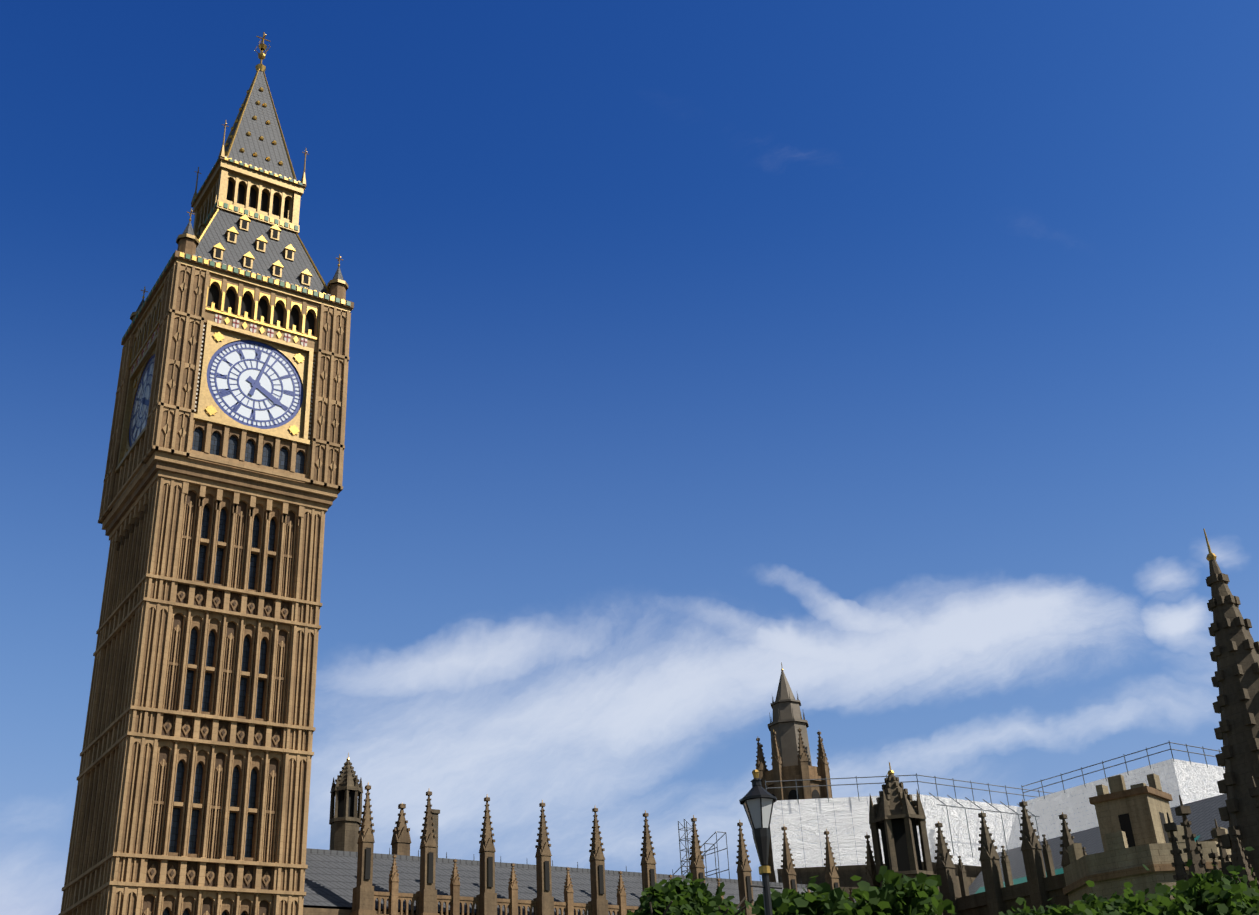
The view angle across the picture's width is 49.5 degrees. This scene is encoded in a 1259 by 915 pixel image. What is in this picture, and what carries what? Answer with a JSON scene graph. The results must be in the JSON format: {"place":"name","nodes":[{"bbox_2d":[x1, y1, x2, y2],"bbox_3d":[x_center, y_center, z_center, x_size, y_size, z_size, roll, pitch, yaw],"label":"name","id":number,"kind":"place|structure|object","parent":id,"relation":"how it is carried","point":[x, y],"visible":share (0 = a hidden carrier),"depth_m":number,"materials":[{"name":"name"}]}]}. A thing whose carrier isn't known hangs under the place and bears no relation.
{"place":"outdoors","nodes":[
{"label":"outdoors","id":0,"kind":"place"},
{"bbox_2d":[58,32,353,914],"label":"clock tower","id":1,"kind":"structure","parent":0,"point":[224,480],"depth_m":97.09,"materials":[{"name":"stone"}]},
{"bbox_2d":[0,0,1258,914],"label":"sky","id":2,"kind":"structure","parent":0,"point":[901,357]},
{"bbox_3d":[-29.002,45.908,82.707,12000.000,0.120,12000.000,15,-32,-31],"label":"ground","id":3,"kind":"structure","parent":0,"visible":0},
{"bbox_2d":[303,753,879,914],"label":"palace range","id":4,"kind":"structure","parent":3,"relation":"on","point":[349,872],"depth_m":101.29,"materials":[{"name":"stone"}]},
{"bbox_2d":[626,872,753,914],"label":"plane tree","id":5,"kind":"object","parent":3,"relation":"on","point":[676,896],"visible":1,"depth_m":28.98,"materials":[{"name":"green plant"}]},
{"bbox_2d":[739,769,781,914],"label":"street lamp","id":6,"kind":"object","parent":3,"relation":"on","point":[757,800],"visible":1,"depth_m":19.55,"materials":[{"name":"black metal"}]},
{"bbox_2d":[744,866,955,914],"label":"plane tree","id":7,"kind":"object","parent":3,"relation":"on","point":[920,894],"visible":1,"depth_m":21.95,"materials":[{"name":"green plant"}]},
{"bbox_2d":[673,529,1258,914],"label":"palace","id":8,"kind":"structure","parent":3,"relation":"on","point":[1164,821],"depth_m":117.60,"materials":[{"name":"stone"}]},
{"bbox_2d":[998,897,1051,914],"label":"plane tree","id":9,"kind":"object","parent":3,"relation":"on","point":[1025,910],"visible":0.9,"depth_m":32.79,"materials":[{"name":"green plant"}]},
{"bbox_2d":[1035,880,1132,914],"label":"plane tree","id":10,"kind":"object","parent":3,"relation":"on","point":[1096,906],"visible":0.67,"depth_m":30.07,"materials":[{"name":"green plant"}]},
{"bbox_2d":[1084,847,1258,914],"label":"plane tree","id":11,"kind":"object","parent":3,"relation":"on","point":[1212,893],"visible":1,"depth_m":25.85,"materials":[{"name":"green plant"}]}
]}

